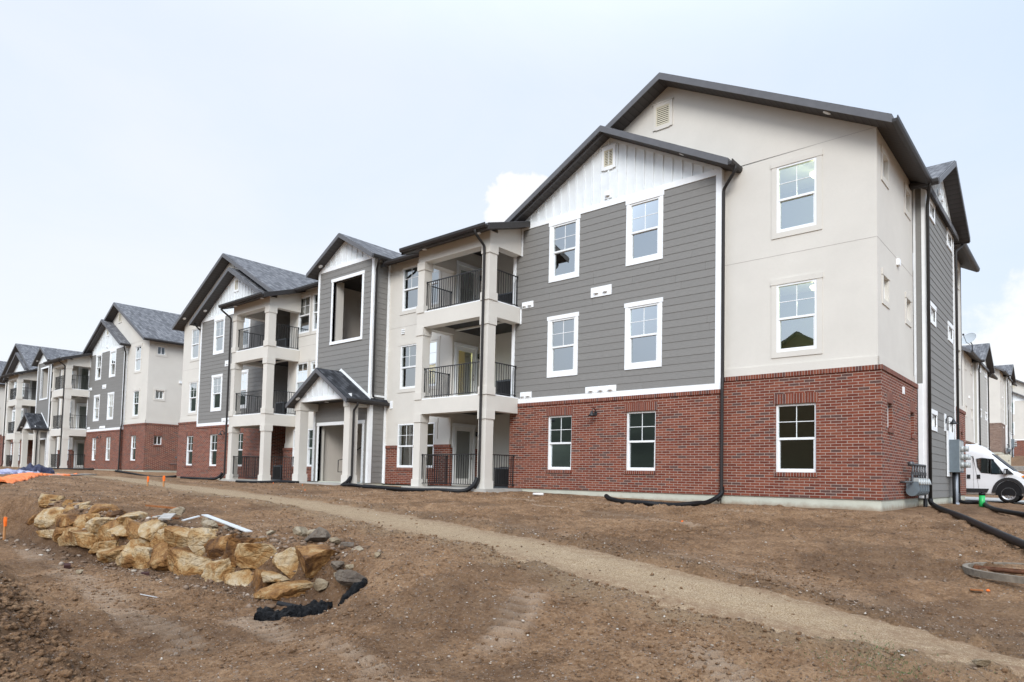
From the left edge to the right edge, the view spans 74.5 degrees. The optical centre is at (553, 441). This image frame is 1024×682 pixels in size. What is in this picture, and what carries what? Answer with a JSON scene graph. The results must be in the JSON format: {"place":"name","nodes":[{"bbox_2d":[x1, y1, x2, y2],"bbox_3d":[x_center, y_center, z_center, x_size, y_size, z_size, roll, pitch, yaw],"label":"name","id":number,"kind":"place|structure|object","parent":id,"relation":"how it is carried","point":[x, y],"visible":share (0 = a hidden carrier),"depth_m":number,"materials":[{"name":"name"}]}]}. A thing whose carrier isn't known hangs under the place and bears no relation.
{"place":"outdoors","nodes":[
{"label":"outdoors","id":0,"kind":"place"},
{"bbox_2d":[2,476,425,498],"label":"gravel","id":1,"kind":"structure","parent":0,"point":[167,489],"depth_m":19.94,"materials":[{"name":"gravel"}]},
{"bbox_2d":[0,456,1023,681],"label":"ground","id":2,"kind":"structure","parent":0,"point":[18,508],"depth_m":7.24,"materials":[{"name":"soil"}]},
{"bbox_2d":[0,361,6,450],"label":"apartment building","id":3,"kind":"structure","parent":2,"relation":"on","point":[2,385],"depth_m":72.85,"materials":[{"name":"paint"}]},
{"bbox_2d":[0,468,39,473],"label":"tarp","id":4,"kind":"object","parent":2,"relation":"on","point":[7,471],"visible":0.86,"depth_m":30.45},
{"bbox_2d":[18,463,54,473],"bbox_3d":[-25.351,1.328,32.837,1.205,0.558,1.985,2,-3,-9],"label":"tarp","id":5,"kind":"object","parent":2,"relation":"on","point":[36,468],"visible":0.81,"depth_m":32.79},
{"bbox_2d":[0,472,82,482],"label":"tarp","id":6,"kind":"object","parent":2,"relation":"on","point":[18,477],"visible":0.85,"depth_m":20.88,"materials":[{"name":"plastic"}]},
{"bbox_2d":[35,529,54,538],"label":"boulder","id":7,"kind":"object","parent":2,"relation":"on","point":[46,534],"visible":0.59,"depth_m":11.84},
{"bbox_2d":[34,507,64,529],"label":"boulder","id":8,"kind":"object","parent":2,"relation":"on","point":[44,519],"visible":0.41,"depth_m":12.13,"materials":[{"name":"stone"}]},
{"bbox_2d":[38,493,64,507],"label":"boulder","id":9,"kind":"object","parent":2,"relation":"on","point":[44,501],"visible":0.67,"depth_m":12.60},
{"bbox_2d":[0,575,117,681],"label":"dirt crumbs","id":10,"kind":"object","parent":2,"relation":"on","point":[26,633],"visible":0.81,"depth_m":5.22,"materials":[{"name":"soil"}]},
{"bbox_2d":[55,514,78,526],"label":"boulder","id":11,"kind":"object","parent":2,"relation":"on","point":[64,520],"visible":0.46,"depth_m":11.73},
{"bbox_2d":[57,526,80,546],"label":"boulder","id":12,"kind":"object","parent":2,"relation":"on","point":[63,539],"visible":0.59,"depth_m":11.43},
{"bbox_2d":[73,514,85,529],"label":"boulder","id":13,"kind":"object","parent":12,"relation":"on","point":[79,522],"visible":0.41,"depth_m":11.54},
{"bbox_2d":[85,503,119,516],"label":"boulder","id":14,"kind":"object","parent":13,"relation":"on","point":[97,508],"visible":0.51,"depth_m":11.72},
{"bbox_2d":[67,529,102,548],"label":"boulder","id":15,"kind":"object","parent":2,"relation":"on","point":[84,538],"visible":0.65,"depth_m":10.97,"materials":[{"name":"stone"}]},
{"bbox_2d":[85,517,115,534],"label":"boulder","id":16,"kind":"object","parent":15,"relation":"on","point":[94,525],"visible":0.46,"depth_m":11.10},
{"bbox_2d":[0,302,184,472],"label":"apartment building","id":17,"kind":"structure","parent":2,"relation":"on","point":[109,397],"depth_m":48.45,"materials":[{"name":"paint"}]},
{"bbox_2d":[93,394,99,420],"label":"window","id":18,"kind":"structure","parent":17,"relation":"in","point":[96,397],"depth_m":49.33,"materials":[{"name":"white plastic"}]},
{"bbox_2d":[95,353,101,380],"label":"window","id":19,"kind":"structure","parent":17,"relation":"in","point":[99,356],"depth_m":49.49,"materials":[{"name":"white plastic"}]},
{"bbox_2d":[107,392,113,419],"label":"window","id":20,"kind":"structure","parent":17,"relation":"in","point":[110,403],"depth_m":47.47,"materials":[{"name":"white plastic"}]},
{"bbox_2d":[109,349,116,377],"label":"window","id":21,"kind":"structure","parent":17,"relation":"in","point":[112,366],"depth_m":47.64,"materials":[{"name":"white plastic"}]},
{"bbox_2d":[129,432,136,461],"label":"window","id":22,"kind":"structure","parent":17,"relation":"in","point":[133,440],"depth_m":44.80,"materials":[{"name":"white plastic"}]},
{"bbox_2d":[131,388,139,417],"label":"window","id":23,"kind":"structure","parent":17,"relation":"in","point":[136,392],"depth_m":44.89,"materials":[{"name":"white plastic"}]},
{"bbox_2d":[134,343,142,373],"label":"window","id":24,"kind":"structure","parent":17,"relation":"in","point":[138,347],"depth_m":45.06,"materials":[{"name":"white plastic"}]},
{"bbox_2d":[88,540,119,554],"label":"boulder","id":25,"kind":"object","parent":2,"relation":"on","point":[97,546],"visible":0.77,"depth_m":10.73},
{"bbox_2d":[97,520,120,540],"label":"boulder","id":26,"kind":"object","parent":2,"relation":"on","point":[103,534],"visible":0.48,"depth_m":11.00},
{"bbox_2d":[96,545,125,562],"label":"boulder","id":27,"kind":"object","parent":2,"relation":"on","point":[107,555],"visible":0.59,"depth_m":10.49,"materials":[{"name":"stone"}]},
{"bbox_2d":[122,517,140,539],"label":"boulder","id":28,"kind":"object","parent":2,"relation":"on","point":[130,525],"visible":0.51,"depth_m":10.67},
{"bbox_2d":[115,538,149,567],"bbox_3d":[-6.381,1.714,10.272,0.759,0.442,0.462,-11,-4,33],"label":"boulder","id":29,"kind":"object","parent":2,"relation":"on","point":[125,558],"visible":0.54,"depth_m":10.09,"materials":[{"name":"stone"}]},
{"bbox_2d":[107,517,158,536],"bbox_3d":[-6.837,1.392,11.066,0.717,0.132,0.930,4,11,31],"label":"boulder","id":30,"kind":"object","parent":2,"relation":"on","point":[119,530],"visible":0.34,"depth_m":10.71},
{"bbox_2d":[116,511,147,523],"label":"boulder","id":31,"kind":"object","parent":30,"relation":"on","point":[134,515],"visible":0.91,"depth_m":11.05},
{"bbox_2d":[131,545,151,568],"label":"boulder","id":32,"kind":"object","parent":2,"relation":"on","point":[141,555],"visible":0.5,"depth_m":9.93,"materials":[{"name":"stone"}]},
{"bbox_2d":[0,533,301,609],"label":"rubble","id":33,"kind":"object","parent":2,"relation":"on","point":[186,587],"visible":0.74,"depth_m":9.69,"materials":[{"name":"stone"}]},
{"bbox_2d":[138,518,166,541],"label":"boulder","id":34,"kind":"object","parent":2,"relation":"on","point":[148,530],"visible":0.65,"depth_m":10.36,"materials":[{"name":"stone"}]},
{"bbox_2d":[148,529,163,547],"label":"boulder","id":35,"kind":"object","parent":2,"relation":"on","point":[158,538],"visible":0.25,"depth_m":10.07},
{"bbox_2d":[147,542,170,570],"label":"boulder","id":36,"kind":"object","parent":2,"relation":"on","point":[158,559],"visible":0.62,"depth_m":9.71,"materials":[{"name":"stone"}]},
{"bbox_2d":[163,525,189,547],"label":"boulder","id":37,"kind":"object","parent":2,"relation":"on","point":[175,536],"visible":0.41,"depth_m":9.87,"materials":[{"name":"stone"}]},
{"bbox_2d":[166,547,194,572],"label":"boulder","id":38,"kind":"object","parent":2,"relation":"on","point":[172,552],"visible":0.36,"depth_m":9.51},
{"bbox_2d":[173,550,211,575],"bbox_3d":[-4.944,1.756,9.342,0.607,0.466,0.496,8,4,21],"label":"boulder","id":39,"kind":"object","parent":2,"relation":"on","point":[188,563],"visible":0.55,"depth_m":9.18,"materials":[{"name":"stone"}]},
{"bbox_2d":[187,527,217,555],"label":"boulder","id":40,"kind":"object","parent":2,"relation":"on","point":[198,538],"visible":0.58,"depth_m":9.48,"materials":[{"name":"stone"}]},
{"bbox_2d":[27,498,381,599],"bbox_3d":[-6.107,1.484,10.578,9.116,0.952,1.246,-1,-4,33],"label":"rubble","id":41,"kind":"object","parent":2,"relation":"on","point":[304,543],"visible":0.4,"depth_m":9.32,"materials":[{"name":"stone"}]},
{"bbox_2d":[201,514,251,531],"bbox_3d":[-4.864,1.204,9.948,1.821,0.149,0.095,-2,-4,45],"label":"metal strip","id":42,"kind":"object","parent":41,"relation":"on","point":[227,523],"visible":1,"depth_m":9.85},
{"bbox_2d":[201,558,234,581],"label":"boulder","id":43,"kind":"object","parent":2,"relation":"on","point":[216,570],"visible":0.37,"depth_m":8.94,"materials":[{"name":"stone"}]},
{"bbox_2d":[203,533,238,558],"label":"boulder","id":44,"kind":"object","parent":2,"relation":"on","point":[214,548],"visible":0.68,"depth_m":9.31,"materials":[{"name":"stone"}]},
{"bbox_2d":[222,568,252,586],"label":"boulder","id":45,"kind":"object","parent":2,"relation":"on","point":[244,577],"visible":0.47,"depth_m":8.66,"materials":[{"name":"stone"}]},
{"bbox_2d":[234,543,276,568],"bbox_3d":[-3.840,1.511,8.869,0.712,0.369,0.400,2,-3,-16],"label":"boulder","id":46,"kind":"object","parent":45,"relation":"on","point":[251,555],"visible":0.62,"depth_m":8.72,"materials":[{"name":"stone"}]},
{"bbox_2d":[222,537,266,566],"bbox_3d":[-4.255,1.497,9.195,0.554,0.399,0.499,-1,-3,29],"label":"boulder","id":47,"kind":"object","parent":2,"relation":"on","point":[231,545],"visible":0.49,"depth_m":9.00,"materials":[{"name":"stone"}]},
{"bbox_2d":[253,569,272,592],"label":"boulder","id":48,"kind":"object","parent":2,"relation":"on","point":[258,583],"visible":0.3,"depth_m":8.37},
{"bbox_2d":[235,480,298,482],"bbox_3d":[-11.221,1.601,26.445,2.866,0.159,0.344,0,-3,15],"label":"drain pipe","id":49,"kind":"object","parent":2,"relation":"on","point":[268,481],"visible":0.77,"depth_m":26.50,"materials":[{"name":"plastic"}]},
{"bbox_2d":[261,571,289,582],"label":"boulder","id":50,"kind":"object","parent":2,"relation":"on","point":[269,576],"visible":1,"depth_m":8.24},
{"bbox_2d":[253,580,313,599],"bbox_3d":[-3.239,1.845,8.182,0.820,0.276,0.732,-14,-14,30],"label":"boulder","id":51,"kind":"object","parent":2,"relation":"on","point":[285,589],"visible":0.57,"depth_m":7.95,"materials":[{"name":"stone"}]},
{"bbox_2d":[272,547,298,578],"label":"boulder","id":52,"kind":"object","parent":2,"relation":"on","point":[285,562],"visible":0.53,"depth_m":8.44,"materials":[{"name":"stone"}]},
{"bbox_2d":[254,599,332,620],"bbox_3d":[-2.754,1.801,7.149,0.816,0.187,0.510,3,-4,-34],"label":"plastic sheet","id":53,"kind":"object","parent":2,"relation":"on","point":[313,607],"visible":0.99,"depth_m":7.07,"materials":[{"name":"plastic"}]},
{"bbox_2d":[304,527,330,541],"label":"stone","id":54,"kind":"object","parent":2,"relation":"on","point":[319,534],"visible":0.9,"depth_m":8.81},
{"bbox_2d":[295,544,340,577],"bbox_3d":[-2.920,1.486,8.378,0.560,0.434,0.641,-6,7,-39],"label":"boulder","id":55,"kind":"object","parent":2,"relation":"on","point":[313,559],"visible":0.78,"depth_m":8.13,"materials":[{"name":"stone"}]},
{"bbox_2d":[313,578,327,590],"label":"stone","id":56,"kind":"object","parent":2,"relation":"on","point":[320,584],"visible":1,"depth_m":7.90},
{"bbox_2d":[335,570,366,585],"bbox_3d":[-2.296,1.550,7.656,0.537,0.186,0.287,-1,-4,33],"label":"concrete lump","id":57,"kind":"object","parent":2,"relation":"on","point":[347,577],"visible":0.81,"depth_m":7.56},
{"bbox_2d":[338,578,367,605],"bbox_3d":[-2.206,1.659,7.379,0.306,0.312,0.180,2,-3,-13],"label":"plastic sheet","id":58,"kind":"object","parent":2,"relation":"on","point":[355,587],"visible":1,"depth_m":7.34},
{"bbox_2d":[363,477,478,492],"bbox_3d":[-4.598,1.352,21.435,4.890,0.510,0.906,-1,-3,30],"label":"drain pipe","id":59,"kind":"object","parent":2,"relation":"on","point":[467,489],"visible":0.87,"depth_m":20.55,"materials":[{"name":"plastic"}]},
{"bbox_2d":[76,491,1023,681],"bbox_3d":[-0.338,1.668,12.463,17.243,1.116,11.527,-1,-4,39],"label":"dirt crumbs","id":60,"kind":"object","parent":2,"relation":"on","point":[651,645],"visible":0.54,"depth_m":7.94,"materials":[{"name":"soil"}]},
{"bbox_2d":[172,72,979,511],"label":"apartment building","id":61,"kind":"structure","parent":2,"relation":"on","point":[748,296],"depth_m":19.50,"materials":[{"name":"concrete"}]},
{"bbox_2d":[184,431,193,466],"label":"window","id":62,"kind":"structure","parent":61,"relation":"in","point":[189,434],"depth_m":37.50,"materials":[{"name":"white plastic"}]},
{"bbox_2d":[187,379,198,414],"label":"window","id":63,"kind":"structure","parent":61,"relation":"in","point":[193,384],"depth_m":37.56,"materials":[{"name":"white plastic"}]},
{"bbox_2d":[190,326,200,361],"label":"window","id":64,"kind":"structure","parent":61,"relation":"in","point":[195,333],"depth_m":37.73,"materials":[{"name":"white plastic"}]},
{"bbox_2d":[207,429,217,467],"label":"window","id":65,"kind":"structure","parent":61,"relation":"in","point":[213,439],"depth_m":35.35,"materials":[{"name":"white plastic"}]},
{"bbox_2d":[210,374,222,411],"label":"window","id":66,"kind":"structure","parent":61,"relation":"in","point":[216,389],"depth_m":35.43,"materials":[{"name":"white plastic"}]},
{"bbox_2d":[213,316,225,354],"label":"window","id":67,"kind":"structure","parent":61,"relation":"in","point":[219,323],"depth_m":35.59,"materials":[{"name":"white plastic"}]},
{"bbox_2d":[238,428,243,467],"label":"window","id":68,"kind":"structure","parent":61,"relation":"in","point":[240,446],"depth_m":33.53,"materials":[{"name":"white plastic"}]},
{"bbox_2d":[240,369,248,408],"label":"window","id":69,"kind":"structure","parent":61,"relation":"in","point":[244,378],"depth_m":33.56,"materials":[{"name":"white plastic"}]},
{"bbox_2d":[294,358,308,393],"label":"window","id":70,"kind":"structure","parent":61,"relation":"in","point":[301,373],"depth_m":30.32,"materials":[{"name":"white plastic"}]},
{"bbox_2d":[296,292,311,337],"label":"window","id":71,"kind":"structure","parent":61,"relation":"in","point":[303,296],"depth_m":30.36,"materials":[{"name":"white plastic"}]},
{"bbox_2d":[306,426,312,468],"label":"window","id":72,"kind":"structure","parent":61,"relation":"in","point":[309,449],"depth_m":29.50,"materials":[{"name":"white plastic"}]},
{"bbox_2d":[310,290,317,334],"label":"window","id":73,"kind":"structure","parent":61,"relation":"in","point":[313,314],"depth_m":29.87,"materials":[{"name":"white plastic"}]},
{"bbox_2d":[395,420,413,470],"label":"window","id":74,"kind":"structure","parent":61,"relation":"in","point":[400,423],"depth_m":25.45,"materials":[{"name":"white plastic"}]},
{"bbox_2d":[397,340,415,392],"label":"window","id":75,"kind":"structure","parent":61,"relation":"in","point":[400,389],"depth_m":25.74,"materials":[{"name":"white plastic"}]},
{"bbox_2d":[400,261,418,314],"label":"window","id":76,"kind":"structure","parent":61,"relation":"in","point":[403,311],"depth_m":25.90,"materials":[{"name":"white plastic"}]},
{"bbox_2d":[427,418,437,470],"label":"window","id":77,"kind":"structure","parent":61,"relation":"in","point":[434,421],"depth_m":24.32,"materials":[{"name":"white plastic"}]},
{"bbox_2d":[429,336,440,389],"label":"window","id":78,"kind":"structure","parent":61,"relation":"in","point":[434,341],"depth_m":24.56,"materials":[{"name":"white plastic"}]},
{"bbox_2d":[451,423,475,484],"bbox_3d":[-3.269,0.476,24.318,0.121,2.220,1.160,-1,-4,39],"label":"door","id":79,"kind":"structure","parent":61,"relation":"in","point":[460,427],"depth_m":24.40,"materials":[{"name":"paint"}]},
{"bbox_2d":[453,342,477,395],"bbox_3d":[-3.214,-2.430,24.470,0.121,2.220,1.160,-1,-4,39],"label":"door","id":80,"kind":"structure","parent":61,"relation":"in","point":[474,352],"depth_m":24.59,"materials":[{"name":"paint"}]},
{"bbox_2d":[456,260,479,304],"bbox_3d":[-3.159,-5.395,24.625,0.121,2.220,1.160,-1,-4,39],"label":"door","id":81,"kind":"structure","parent":61,"relation":"in","point":[459,263],"depth_m":24.61,"materials":[{"name":"paint"}]},
{"bbox_2d":[493,467,507,487],"bbox_3d":[-1.524,1.219,22.717,0.720,0.715,0.720,-1,-4,39],"label":"air conditioner","id":82,"kind":"object","parent":61,"relation":"on","point":[499,485],"visible":0.41,"depth_m":22.46,"materials":[{"name":"black metal"}]},
{"bbox_2d":[495,379,510,396],"bbox_3d":[-1.469,-1.727,22.871,0.720,0.715,0.720,-1,-4,39],"label":"air conditioner","id":83,"kind":"object","parent":61,"relation":"on","point":[507,387],"visible":0.2,"depth_m":22.61,"materials":[{"name":"black metal"}]},
{"bbox_2d":[545,407,572,472],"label":"window","id":84,"kind":"structure","parent":61,"relation":"in","point":[559,453],"depth_m":20.75,"materials":[{"name":"white plastic"}]},
{"bbox_2d":[547,312,578,377],"bbox_3d":[0.299,-2.972,20.837,1.244,1.935,0.114,-1,-4,39],"label":"window","id":85,"kind":"structure","parent":61,"relation":"in","point":[551,373],"depth_m":20.86,"materials":[{"name":"white plastic"}]},
{"bbox_2d":[549,214,580,282],"bbox_3d":[0.356,-5.997,20.995,1.244,1.935,0.114,-1,-4,39],"label":"window","id":86,"kind":"structure","parent":61,"relation":"in","point":[574,219],"depth_m":21.02,"materials":[{"name":"white plastic"}]},
{"bbox_2d":[624,401,656,473],"bbox_3d":[2.473,-0.086,18.876,1.070,2.020,0.175,-1,-4,39],"label":"window","id":87,"kind":"structure","parent":61,"relation":"in","point":[640,407],"depth_m":18.92,"materials":[{"name":"white plastic"}]},
{"bbox_2d":[624,297,662,369],"bbox_3d":[2.556,-3.024,19.017,1.264,1.935,0.114,-1,-4,39],"label":"window","id":88,"kind":"structure","parent":61,"relation":"in","point":[628,365],"depth_m":19.03,"materials":[{"name":"white plastic"}]},
{"bbox_2d":[626,190,663,265],"bbox_3d":[2.613,-6.050,19.174,1.264,1.935,0.114,-1,-4,39],"label":"window","id":89,"kind":"structure","parent":61,"relation":"in","point":[644,213],"depth_m":19.19,"materials":[{"name":"white plastic"}]},
{"bbox_2d":[773,392,817,476],"bbox_3d":[5.894,-0.156,16.309,1.080,2.020,0.175,-1,-4,39],"label":"window","id":90,"kind":"structure","parent":61,"relation":"in","point":[803,399],"depth_m":16.34,"materials":[{"name":"white plastic"}]},
{"bbox_2d":[770,272,822,358],"bbox_3d":[5.966,-3.068,16.467,1.280,1.975,0.110,-1,-4,39],"label":"window","id":91,"kind":"structure","parent":61,"relation":"in","point":[776,351],"depth_m":16.47,"materials":[{"name":"white plastic"}]},
{"bbox_2d":[771,149,822,239],"bbox_3d":[6.023,-6.079,16.624,1.280,1.965,0.110,-1,-4,39],"label":"window","id":92,"kind":"structure","parent":61,"relation":"in","point":[816,156],"depth_m":16.61,"materials":[{"name":"white plastic"}]},
{"bbox_2d":[881,145,889,189],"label":"window","id":93,"kind":"structure","parent":61,"relation":"in","point":[883,152],"depth_m":16.02,"materials":[{"name":"white plastic"}]},
{"bbox_2d":[881,268,890,308],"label":"window","id":94,"kind":"structure","parent":61,"relation":"in","point":[885,274],"depth_m":15.88,"materials":[{"name":"white plastic"}]},
{"bbox_2d":[904,182,910,220],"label":"window","id":95,"kind":"structure","parent":61,"relation":"in","point":[906,188],"depth_m":17.89,"materials":[{"name":"white plastic"}]},
{"bbox_2d":[905,292,911,327],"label":"window","id":96,"kind":"structure","parent":61,"relation":"in","point":[907,297],"depth_m":17.74,"materials":[{"name":"white plastic"}]},
{"bbox_2d":[900,461,930,506],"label":"gas meter bank","id":97,"kind":"structure","parent":61,"relation":"attached to","point":[918,486],"depth_m":16.74,"materials":[{"name":"metal"}]},
{"bbox_2d":[946,431,970,503],"bbox_3d":[12.407,0.950,20.489,0.520,2.500,1.200,-1,-4,39],"label":"electric meter panel","id":98,"kind":"object","parent":61,"relation":"attached to","point":[956,456],"visible":0.94,"depth_m":20.29,"materials":[{"name":"metal"}]},
{"bbox_2d":[214,492,948,658],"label":"gravel","id":99,"kind":"structure","parent":2,"relation":"on","point":[873,607],"depth_m":8.01,"materials":[{"name":"gravel"}]},
{"bbox_2d":[604,486,723,505],"bbox_3d":[2.538,1.327,16.483,3.142,0.498,2.476,0,-3,16],"label":"drain pipe","id":100,"kind":"object","parent":2,"relation":"on","point":[691,503],"visible":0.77,"depth_m":15.93,"materials":[{"name":"plastic"}]},
{"bbox_2d":[770,633,994,681],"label":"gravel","id":101,"kind":"structure","parent":2,"relation":"on","point":[880,660],"depth_m":5.25,"materials":[{"name":"gravel"}]},
{"bbox_2d":[928,498,1023,548],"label":"drain pipe","id":102,"kind":"object","parent":2,"relation":"on","point":[1009,538],"visible":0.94,"depth_m":11.60,"materials":[{"name":"plastic"}]},
{"bbox_2d":[962,343,997,450],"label":"apartment building","id":103,"kind":"structure","parent":2,"relation":"on","point":[978,370],"depth_m":44.17,"materials":[{"name":"paint"}]},
{"bbox_2d":[962,333,975,350],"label":"satellite dish","id":104,"kind":"object","parent":103,"relation":"on","point":[968,338],"visible":0.95,"depth_m":40.91,"materials":[{"name":"grey metal"}]},
{"bbox_2d":[959,493,1023,516],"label":"drain pipe","id":105,"kind":"object","parent":2,"relation":"on","point":[1004,511],"visible":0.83,"depth_m":16.45,"materials":[{"name":"plastic"}]},
{"bbox_2d":[962,562,1023,583],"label":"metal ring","id":106,"kind":"object","parent":2,"relation":"on","point":[967,568],"visible":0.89,"depth_m":7.83,"materials":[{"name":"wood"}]},
{"bbox_2d":[973,364,1016,456],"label":"apartment building","id":107,"kind":"structure","parent":2,"relation":"on","point":[1001,411],"depth_m":70.91,"materials":[{"name":"paint"}]},
{"bbox_2d":[1011,379,1023,455],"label":"apartment building","id":108,"kind":"structure","parent":2,"relation":"on","point":[1017,391],"depth_m":96.87,"materials":[{"name":"paint"}]},
{"bbox_2d":[0,469,1023,678],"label":"path","id":109,"kind":"structure","parent":0,"point":[699,594],"depth_m":7.06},
{"bbox_2d":[0,0,1023,381],"label":"sky","id":110,"kind":"structure","parent":0,"point":[143,143],"materials":[{"name":"white"}]},
{"bbox_2d":[965,497,1023,503],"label":"road","id":111,"kind":"structure","parent":0,"point":[987,499],"depth_m":26.81,"materials":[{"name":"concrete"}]},
{"bbox_2d":[966,444,1023,502],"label":"cargo van","id":112,"kind":"object","parent":111,"relation":"on","point":[988,472],"visible":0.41,"depth_m":24.50,"materials":[{"name":"paint"}]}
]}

